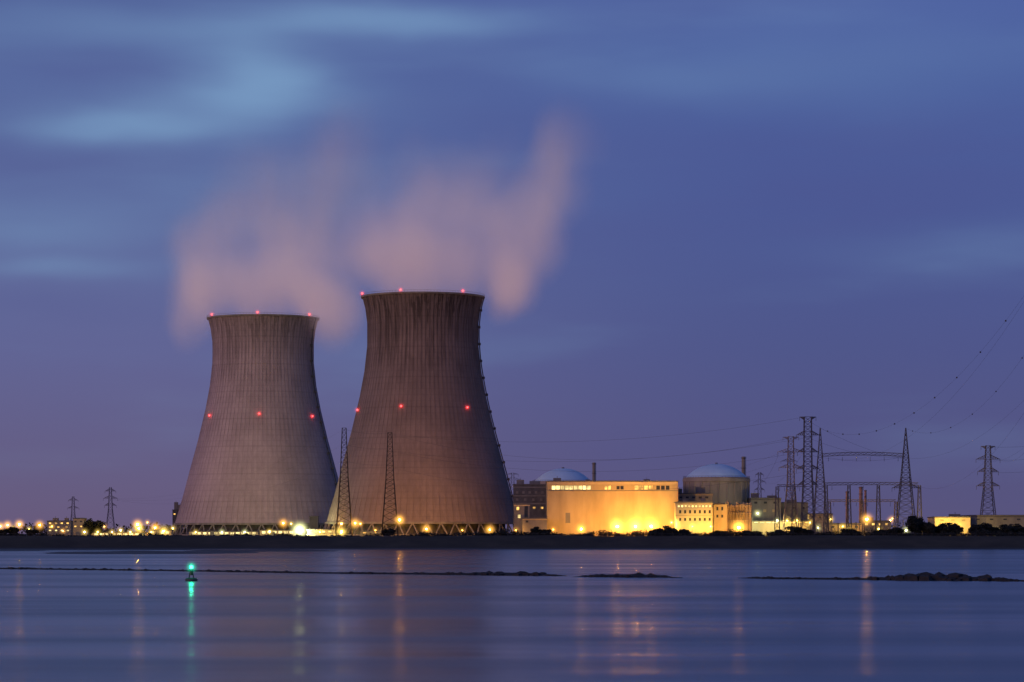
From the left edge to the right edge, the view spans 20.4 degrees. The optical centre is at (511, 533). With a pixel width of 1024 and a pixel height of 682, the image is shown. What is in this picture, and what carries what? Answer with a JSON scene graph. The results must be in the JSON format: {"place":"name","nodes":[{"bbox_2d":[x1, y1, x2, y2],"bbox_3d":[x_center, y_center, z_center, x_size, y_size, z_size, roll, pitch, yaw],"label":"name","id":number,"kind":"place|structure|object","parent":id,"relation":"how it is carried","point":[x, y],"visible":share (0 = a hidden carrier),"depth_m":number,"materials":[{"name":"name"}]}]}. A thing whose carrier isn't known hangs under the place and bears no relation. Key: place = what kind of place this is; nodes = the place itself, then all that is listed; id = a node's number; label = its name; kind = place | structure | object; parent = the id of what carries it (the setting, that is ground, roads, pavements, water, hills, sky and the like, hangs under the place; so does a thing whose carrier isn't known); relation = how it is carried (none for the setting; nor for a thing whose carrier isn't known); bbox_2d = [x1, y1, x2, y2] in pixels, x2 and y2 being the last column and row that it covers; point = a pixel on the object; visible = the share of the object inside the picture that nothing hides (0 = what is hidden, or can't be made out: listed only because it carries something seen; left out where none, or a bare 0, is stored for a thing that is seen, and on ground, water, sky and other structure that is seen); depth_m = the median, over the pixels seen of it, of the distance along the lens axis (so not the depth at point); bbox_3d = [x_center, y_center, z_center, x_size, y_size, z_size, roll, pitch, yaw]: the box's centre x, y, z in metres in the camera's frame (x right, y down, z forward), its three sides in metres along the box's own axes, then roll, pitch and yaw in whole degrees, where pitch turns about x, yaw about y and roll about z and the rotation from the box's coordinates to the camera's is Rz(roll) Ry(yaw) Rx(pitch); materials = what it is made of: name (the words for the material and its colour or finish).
{"place":"outdoors","nodes":[
{"label":"outdoors","id":0,"kind":"place"},
{"bbox_2d":[189,531,258,531],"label":"roof","id":1,"kind":"structure","parent":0,"point":[224,531],"depth_m":2089.70,"materials":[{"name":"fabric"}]},
{"bbox_2d":[0,549,1023,681],"bbox_3d":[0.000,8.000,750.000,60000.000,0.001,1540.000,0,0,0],"label":"water","id":2,"kind":"structure","parent":0,"point":[713,615],"depth_m":271.40,"materials":[{"name":"blue liquid"}]},
{"bbox_2d":[185,563,197,580],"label":"navigation buoy","id":3,"kind":"object","parent":2,"relation":"on","point":[189,578],"visible":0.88,"depth_m":480.33,"materials":[{"name":"green paint"}]},
{"bbox_2d":[0,567,565,575],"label":"stone breakwater","id":4,"kind":"object","parent":2,"relation":"in","point":[519,573],"visible":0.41,"depth_m":566.96,"materials":[{"name":"stone"}]},
{"bbox_2d":[573,572,681,577],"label":"stone breakwater","id":5,"kind":"object","parent":2,"relation":"in","point":[639,574],"visible":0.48,"depth_m":520.81,"materials":[{"name":"stone"}]},
{"bbox_2d":[746,572,1023,581],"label":"stone breakwater","id":6,"kind":"object","parent":2,"relation":"in","point":[928,576],"visible":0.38,"depth_m":484.96,"materials":[{"name":"stone"}]},
{"bbox_2d":[0,534,1023,553],"bbox_3d":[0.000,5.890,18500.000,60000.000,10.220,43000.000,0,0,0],"label":"ground","id":7,"kind":"structure","parent":0,"point":[160,542],"depth_m":1465.57,"materials":[{"name":"brown plant"}]},
{"bbox_2d":[8,526,19,534],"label":"tree","id":8,"kind":"object","parent":7,"relation":"on","point":[13,530],"visible":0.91,"depth_m":1998.17,"materials":[{"name":"green plant"}]},
{"bbox_2d":[24,529,38,534],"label":"tree","id":9,"kind":"object","parent":7,"relation":"on","point":[30,532],"visible":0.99,"depth_m":1997.82,"materials":[{"name":"green plant"}]},
{"bbox_2d":[47,516,72,534],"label":"apartment block","id":10,"kind":"structure","parent":7,"relation":"on","point":[60,526],"depth_m":2150.00,"materials":[{"name":"concrete"}]},
{"bbox_2d":[69,496,77,519],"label":"electricity pylon","id":11,"kind":"object","parent":7,"relation":"on","point":[74,506],"visible":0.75,"depth_m":3399.12,"materials":[{"name":"metal"}]},
{"bbox_2d":[73,518,86,534],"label":"apartment block","id":12,"kind":"structure","parent":7,"relation":"on","point":[77,526],"depth_m":2050.00,"materials":[{"name":"concrete"}]},
{"bbox_2d":[82,518,92,534],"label":"tree","id":13,"kind":"object","parent":7,"relation":"on","point":[87,526],"visible":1,"depth_m":1898.75,"materials":[{"name":"green plant"}]},
{"bbox_2d":[92,520,105,534],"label":"tree","id":14,"kind":"object","parent":7,"relation":"on","point":[98,524],"visible":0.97,"depth_m":1898.46,"materials":[{"name":"green plant"}]},
{"bbox_2d":[104,487,117,531],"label":"electricity pylon","id":15,"kind":"object","parent":7,"relation":"on","point":[111,496],"visible":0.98,"depth_m":2599.25,"materials":[{"name":"metal"}]},
{"bbox_2d":[91,531,148,534],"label":"long shed","id":16,"kind":"structure","parent":7,"relation":"on","point":[114,533],"depth_m":1899.94,"materials":[{"name":"concrete"}]},
{"bbox_2d":[94,533,137,534],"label":"windows","id":17,"kind":"structure","parent":16,"relation":"in","point":[94,533],"depth_m":1899.83,"materials":[{"name":"yellow"}]},
{"bbox_2d":[148,530,173,534],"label":"long shed","id":18,"kind":"structure","parent":7,"relation":"on","point":[167,532],"depth_m":1849.94,"materials":[{"name":"concrete"}]},
{"bbox_2d":[172,502,182,533],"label":"gatehouse","id":19,"kind":"object","parent":7,"relation":"on","point":[175,510],"visible":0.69,"depth_m":2300.00,"materials":[{"name":"concrete"}]},
{"bbox_2d":[0,532,417,535],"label":"bush row","id":20,"kind":"object","parent":7,"relation":"on","point":[143,533],"visible":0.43,"depth_m":1502.70,"materials":[{"name":"green plant"}]},
{"bbox_2d":[190,532,258,534],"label":"walls","id":21,"kind":"structure","parent":7,"relation":"on","point":[257,533],"depth_m":2090.00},
{"bbox_2d":[192,532,255,533],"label":"windows","id":22,"kind":"structure","parent":21,"relation":"attached to","point":[222,532],"depth_m":2089.94,"materials":[{"name":"yellow"}]},
{"bbox_2d":[172,311,339,534],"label":"cooling tower","id":23,"kind":"structure","parent":7,"relation":"on","point":[262,417],"depth_m":2159.71,"materials":[{"name":"concrete"}]},
{"bbox_2d":[260,531,295,534],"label":"walls","id":24,"kind":"structure","parent":7,"relation":"on","point":[294,532],"depth_m":2080.00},
{"bbox_2d":[262,531,292,533],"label":"windows","id":25,"kind":"structure","parent":24,"relation":"attached to","point":[280,532],"depth_m":2079.94,"materials":[{"name":"yellow"}]},
{"bbox_2d":[309,516,318,528],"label":"portal hut","id":26,"kind":"object","parent":7,"relation":"on","point":[314,522],"visible":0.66,"depth_m":2110.00,"materials":[{"name":"concrete"}]},
{"bbox_2d":[307,530,333,534],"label":"walls","id":27,"kind":"structure","parent":7,"relation":"on","point":[321,533],"depth_m":1965.00,"materials":[{"name":"concrete"}]},
{"bbox_2d":[336,428,352,534],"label":"electricity pylon","id":28,"kind":"object","parent":7,"relation":"on","point":[340,481],"visible":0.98,"depth_m":1898.18,"materials":[{"name":"metal"}]},
{"bbox_2d":[110,418,900,503],"bbox_3d":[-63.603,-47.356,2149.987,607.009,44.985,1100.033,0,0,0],"label":"power lines","id":29,"kind":"object","parent":28,"relation":"attached to","point":[603,460],"visible":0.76,"depth_m":1731.28,"materials":[{"name":"metal"}]},
{"bbox_2d":[380,528,395,534],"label":"tree","id":30,"kind":"object","parent":7,"relation":"on","point":[390,531],"visible":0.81,"depth_m":1527.70,"materials":[{"name":"green plant"}]},
{"bbox_2d":[381,432,398,534],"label":"electricity pylon","id":31,"kind":"object","parent":7,"relation":"on","point":[384,504],"visible":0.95,"depth_m":1847.81,"materials":[{"name":"metal"}]},
{"bbox_2d":[324,289,512,534],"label":"cooling tower","id":32,"kind":"structure","parent":7,"relation":"on","point":[423,378],"depth_m":1959.97,"materials":[{"name":"concrete"}]},
{"bbox_2d":[0,522,923,534],"bbox_3d":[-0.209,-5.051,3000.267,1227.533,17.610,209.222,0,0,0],"label":"distant tree line","id":33,"kind":"object","parent":7,"relation":"on","point":[44,530],"visible":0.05,"depth_m":2994.21,"materials":[{"name":"green plant"}]},
{"bbox_2d":[0,533,1023,535],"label":"perimeter fence","id":34,"kind":"object","parent":7,"relation":"on","point":[498,535],"visible":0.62,"depth_m":1499.96,"materials":[{"name":"metal"}]},
{"bbox_2d":[514,506,529,531],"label":"walls","id":35,"kind":"structure","parent":7,"relation":"on","point":[518,523],"depth_m":1800.00,"materials":[{"name":"concrete"}]},
{"bbox_2d":[524,506,527,517],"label":"windows","id":36,"kind":"structure","parent":35,"relation":"attached to","point":[525,511],"depth_m":1799.94,"materials":[{"name":"black glass"}]},
{"bbox_2d":[513,485,545,530],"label":"walls","id":37,"kind":"structure","parent":7,"relation":"on","point":[537,512],"depth_m":1860.00,"materials":[{"name":"concrete"}]},
{"bbox_2d":[522,518,546,533],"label":"storage shed","id":38,"kind":"structure","parent":7,"relation":"on","point":[528,524],"depth_m":1785.00,"materials":[{"name":"concrete"}]},
{"bbox_2d":[530,526,541,533],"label":"tree","id":39,"kind":"object","parent":7,"relation":"on","point":[535,529],"visible":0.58,"depth_m":1538.13,"materials":[{"name":"green plant"}]},
{"bbox_2d":[545,477,677,534],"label":"turbine hall","id":40,"kind":"structure","parent":7,"relation":"on","point":[587,505],"depth_m":1800.00,"materials":[{"name":"concrete"}]},
{"bbox_2d":[552,486,590,489],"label":"windows","id":41,"kind":"structure","parent":40,"relation":"in","point":[553,487],"depth_m":1800.04,"materials":[{"name":"yellow"}]},
{"bbox_2d":[592,462,595,480],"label":"chimney","id":42,"kind":"object","parent":40,"relation":"on","point":[593,469],"visible":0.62,"depth_m":1899.31,"materials":[{"name":"concrete"}]},
{"bbox_2d":[635,486,652,489],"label":"windows","id":43,"kind":"structure","parent":40,"relation":"in","point":[636,487],"depth_m":1800.04,"materials":[{"name":"yellow"}]},
{"bbox_2d":[656,486,668,489],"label":"windows","id":44,"kind":"structure","parent":40,"relation":"in","point":[657,487],"depth_m":1800.04,"materials":[{"name":"black glass"}]},
{"bbox_2d":[656,525,676,533],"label":"tree","id":45,"kind":"object","parent":7,"relation":"on","point":[668,529],"visible":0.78,"depth_m":1527.17,"materials":[{"name":"green plant"}]},
{"bbox_2d":[417,528,942,535],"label":"bush row","id":46,"kind":"object","parent":7,"relation":"on","point":[503,532],"visible":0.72,"depth_m":1502.24,"materials":[{"name":"green plant"}]},
{"bbox_2d":[674,529,690,534],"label":"tree","id":47,"kind":"object","parent":7,"relation":"on","point":[683,531],"visible":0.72,"depth_m":1533.31,"materials":[{"name":"green plant"}]},
{"bbox_2d":[674,503,711,533],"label":"walls","id":48,"kind":"structure","parent":7,"relation":"on","point":[702,525],"depth_m":1772.00,"materials":[{"name":"concrete"}]},
{"bbox_2d":[674,501,712,502],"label":"roof","id":49,"kind":"structure","parent":48,"relation":"on","point":[693,502],"depth_m":1771.70,"materials":[{"name":"concrete"}]},
{"bbox_2d":[679,510,710,512],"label":"windows","id":50,"kind":"structure","parent":48,"relation":"attached to","point":[694,511],"depth_m":1771.94,"materials":[{"name":"black glass"}]},
{"bbox_2d":[679,518,710,520],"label":"windows","id":51,"kind":"structure","parent":48,"relation":"attached to","point":[694,519],"depth_m":1771.94,"materials":[{"name":"black glass"}]},
{"bbox_2d":[678,495,711,501],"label":"walls","id":52,"kind":"structure","parent":7,"relation":"on","point":[697,497],"depth_m":1815.00,"materials":[{"name":"concrete"}]},
{"bbox_2d":[683,477,749,504],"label":"containment wall","id":53,"kind":"structure","parent":7,"relation":"on","point":[722,486],"depth_m":1860.26,"materials":[{"name":"concrete"}]},
{"bbox_2d":[687,464,745,476],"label":"dome","id":54,"kind":"structure","parent":53,"relation":"on","point":[717,470],"depth_m":1866.90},
{"bbox_2d":[683,481,749,504],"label":"buttresses","id":55,"kind":"structure","parent":7,"relation":"on","point":[718,490],"depth_m":1864.25,"materials":[{"name":"concrete"}]},
{"bbox_2d":[712,503,726,531],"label":"stair block","id":56,"kind":"structure","parent":7,"relation":"on","point":[719,517],"depth_m":1778.00,"materials":[{"name":"concrete"}]},
{"bbox_2d":[726,501,751,531],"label":"building","id":57,"kind":"structure","parent":7,"relation":"on","point":[739,514],"depth_m":1790.64,"materials":[{"name":"concrete"}]},
{"bbox_2d":[742,457,744,474],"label":"chimney","id":58,"kind":"object","parent":7,"relation":"on","point":[743,464],"visible":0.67,"depth_m":1958.87,"materials":[{"name":"concrete"}]},
{"bbox_2d":[754,472,764,497],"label":"electricity pylon","id":59,"kind":"object","parent":7,"relation":"on","point":[760,482],"visible":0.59,"depth_m":2698.96,"materials":[{"name":"metal"}]},
{"bbox_2d":[748,499,780,519],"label":"walls","id":60,"kind":"structure","parent":7,"relation":"on","point":[760,506],"depth_m":1850.00,"materials":[{"name":"concrete"}]},
{"bbox_2d":[752,520,806,534],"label":"loading hall","id":61,"kind":"structure","parent":7,"relation":"on","point":[763,526],"depth_m":1815.00,"materials":[{"name":"concrete"}]},
{"bbox_2d":[782,451,795,498],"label":"electricity pylon","id":62,"kind":"object","parent":7,"relation":"on","point":[790,474],"visible":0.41,"depth_m":2499.52,"materials":[{"name":"metal"}]},
{"bbox_2d":[777,436,802,530],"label":"electricity pylon","id":63,"kind":"object","parent":7,"relation":"on","point":[786,495],"visible":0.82,"depth_m":1798.43,"materials":[{"name":"metal"}]},
{"bbox_2d":[774,484,806,531],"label":"substation gantry","id":64,"kind":"object","parent":7,"relation":"on","point":[795,521],"visible":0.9,"depth_m":1699.08,"materials":[{"name":"metal"}]},
{"bbox_2d":[783,526,802,534],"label":"tree","id":65,"kind":"object","parent":7,"relation":"on","point":[796,530],"visible":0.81,"depth_m":1526.86,"materials":[{"name":"green plant"}]},
{"bbox_2d":[781,498,807,519],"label":"transformer hall","id":66,"kind":"structure","parent":7,"relation":"on","point":[789,507],"depth_m":1870.00,"materials":[{"name":"concrete"}]},
{"bbox_2d":[800,528,814,534],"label":"tree","id":67,"kind":"object","parent":7,"relation":"on","point":[805,531],"visible":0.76,"depth_m":1526.91,"materials":[{"name":"green plant"}]},
{"bbox_2d":[797,416,819,532],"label":"electricity pylon","id":68,"kind":"object","parent":7,"relation":"on","point":[812,466],"visible":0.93,"depth_m":1598.68,"materials":[{"name":"metal"}]},
{"bbox_2d":[812,428,827,533],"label":"electricity pylon","id":69,"kind":"object","parent":7,"relation":"on","point":[822,465],"visible":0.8,"depth_m":1678.95,"materials":[{"name":"metal"}]},
{"bbox_2d":[807,514,832,532],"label":"walls","id":70,"kind":"structure","parent":7,"relation":"on","point":[820,522],"depth_m":1800.00,"materials":[{"name":"concrete"}]},
{"bbox_2d":[825,525,860,531],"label":"walls","id":71,"kind":"structure","parent":7,"relation":"on","point":[839,529],"depth_m":1700.00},
{"bbox_2d":[839,528,858,534],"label":"tree","id":72,"kind":"object","parent":7,"relation":"on","point":[850,531],"visible":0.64,"depth_m":1528.39,"materials":[{"name":"green plant"}]},
{"bbox_2d":[815,520,904,534],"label":"substation equipment","id":73,"kind":"object","parent":7,"relation":"on","point":[848,527],"visible":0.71,"depth_m":1688.98,"materials":[{"name":"metal"}]},
{"bbox_2d":[858,487,862,520],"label":"chimney","id":74,"kind":"object","parent":7,"relation":"on","point":[860,492],"visible":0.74,"depth_m":1779.28,"materials":[{"name":"red paint"}]},
{"bbox_2d":[827,499,898,530],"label":"substation gantry","id":75,"kind":"object","parent":7,"relation":"on","point":[862,501],"visible":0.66,"depth_m":1719.08,"materials":[{"name":"metal"}]},
{"bbox_2d":[864,490,866,519],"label":"chimney","id":76,"kind":"object","parent":7,"relation":"on","point":[865,504],"visible":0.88,"depth_m":1789.68,"materials":[{"name":"red paint"}]},
{"bbox_2d":[823,482,922,533],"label":"substation gantry","id":77,"kind":"object","parent":7,"relation":"on","point":[850,513],"visible":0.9,"depth_m":1663.99,"materials":[{"name":"metal"}]},
{"bbox_2d":[862,522,889,533],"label":"walls","id":78,"kind":"structure","parent":7,"relation":"on","point":[882,525],"depth_m":1750.00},
{"bbox_2d":[859,520,890,521],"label":"roof","id":79,"kind":"structure","parent":78,"relation":"on","point":[875,520],"depth_m":1751.00,"materials":[{"name":"concrete"}]},
{"bbox_2d":[887,527,903,534],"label":"tree","id":80,"kind":"object","parent":7,"relation":"on","point":[896,530],"visible":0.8,"depth_m":1526.88,"materials":[{"name":"green plant"}]},
{"bbox_2d":[892,428,919,532],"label":"electricity pylon","id":81,"kind":"object","parent":7,"relation":"on","point":[902,481],"visible":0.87,"depth_m":1649.02,"materials":[{"name":"metal"}]},
{"bbox_2d":[905,515,920,533],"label":"tree","id":82,"kind":"object","parent":7,"relation":"on","point":[912,524],"visible":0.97,"depth_m":1528.78,"materials":[{"name":"green plant"}]},
{"bbox_2d":[916,517,925,533],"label":"tree","id":83,"kind":"object","parent":7,"relation":"on","point":[921,524],"visible":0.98,"depth_m":1532.88,"materials":[{"name":"green plant"}]},
{"bbox_2d":[922,522,937,534],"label":"tree","id":84,"kind":"object","parent":7,"relation":"on","point":[930,528],"visible":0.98,"depth_m":1528.52,"materials":[{"name":"green plant"}]},
{"bbox_2d":[938,522,955,533],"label":"tree","id":85,"kind":"object","parent":7,"relation":"on","point":[946,527],"visible":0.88,"depth_m":1528.06,"materials":[{"name":"green plant"}]},
{"bbox_2d":[927,514,970,533],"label":"lit warehouse","id":86,"kind":"structure","parent":7,"relation":"on","point":[962,521],"depth_m":1660.00,"materials":[{"name":"concrete"}]},
{"bbox_2d":[950,523,963,533],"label":"tree","id":87,"kind":"object","parent":7,"relation":"on","point":[958,528],"visible":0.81,"depth_m":1527.76,"materials":[{"name":"green plant"}]},
{"bbox_2d":[968,524,984,532],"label":"tree","id":88,"kind":"object","parent":7,"relation":"on","point":[978,526],"visible":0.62,"depth_m":1527.92,"materials":[{"name":"green plant"}]},
{"bbox_2d":[941,528,1023,535],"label":"bush row","id":89,"kind":"object","parent":7,"relation":"on","point":[982,532],"visible":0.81,"depth_m":1501.65,"materials":[{"name":"green plant"}]},
{"bbox_2d":[979,523,992,533],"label":"tree","id":90,"kind":"object","parent":7,"relation":"on","point":[986,526],"visible":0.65,"depth_m":1532.18,"materials":[{"name":"green plant"}]},
{"bbox_2d":[976,445,998,514],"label":"electricity pylon","id":91,"kind":"object","parent":7,"relation":"on","point":[992,483],"visible":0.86,"depth_m":1699.18,"materials":[{"name":"metal"}]},
{"bbox_2d":[960,515,1023,534],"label":"long warehouse","id":92,"kind":"structure","parent":7,"relation":"on","point":[995,520],"depth_m":1670.00,"materials":[{"name":"concrete"}]},
{"bbox_2d":[999,524,1012,533],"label":"tree","id":93,"kind":"object","parent":7,"relation":"on","point":[1005,528],"visible":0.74,"depth_m":1527.56,"materials":[{"name":"green plant"}]},
{"bbox_2d":[1009,523,1020,532],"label":"tree","id":94,"kind":"object","parent":7,"relation":"on","point":[1015,527],"visible":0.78,"depth_m":1532.91,"materials":[{"name":"green plant"}]},
{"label":"river crossing pylon","id":95,"kind":"object","parent":7,"relation":"on","visible":0},
{"bbox_2d":[827,296,1023,488],"bbox_3d":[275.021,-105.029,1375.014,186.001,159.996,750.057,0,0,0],"label":"river crossing power lines","id":96,"kind":"object","parent":95,"relation":"attached to","point":[958,423],"visible":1,"depth_m":1430.53,"materials":[{"name":"metal"}]},
{"bbox_2d":[0,0,1023,533],"label":"sky","id":97,"kind":"structure","parent":0,"point":[673,218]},
{"bbox_2d":[513,484,545,484],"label":"roof","id":98,"kind":"structure","parent":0,"point":[529,484],"depth_m":1859.70,"materials":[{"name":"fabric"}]},
{"bbox_2d":[517,478,539,483],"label":"rooftop units","id":99,"kind":"object","parent":98,"relation":"on","point":[520,481],"visible":0.96,"depth_m":1872.00},
{"bbox_2d":[678,493,712,493],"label":"roof","id":100,"kind":"structure","parent":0,"point":[695,493],"depth_m":1814.70,"materials":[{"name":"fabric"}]},
{"bbox_2d":[678,485,704,492],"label":"rooftop units","id":101,"kind":"object","parent":100,"relation":"on","point":[700,489],"visible":0.91,"depth_m":1821.00},
{"bbox_2d":[748,498,781,498],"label":"roof","id":102,"kind":"structure","parent":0,"point":[764,498],"depth_m":1849.70,"materials":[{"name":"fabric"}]},
{"bbox_2d":[751,493,776,497],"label":"rooftop units","id":103,"kind":"object","parent":102,"relation":"on","point":[754,495],"visible":0.96,"depth_m":1859.00},
{"bbox_2d":[821,452,904,461],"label":"substation gantry","id":104,"kind":"object","parent":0,"point":[859,454],"visible":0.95,"depth_m":1663.73,"materials":[{"name":"metal"}]},
{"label":"containment wall","id":105,"kind":"object","parent":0,"visible":0},
{"bbox_2d":[536,468,587,480],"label":"dome","id":106,"kind":"structure","parent":105,"relation":"on","point":[564,474],"depth_m":1908.08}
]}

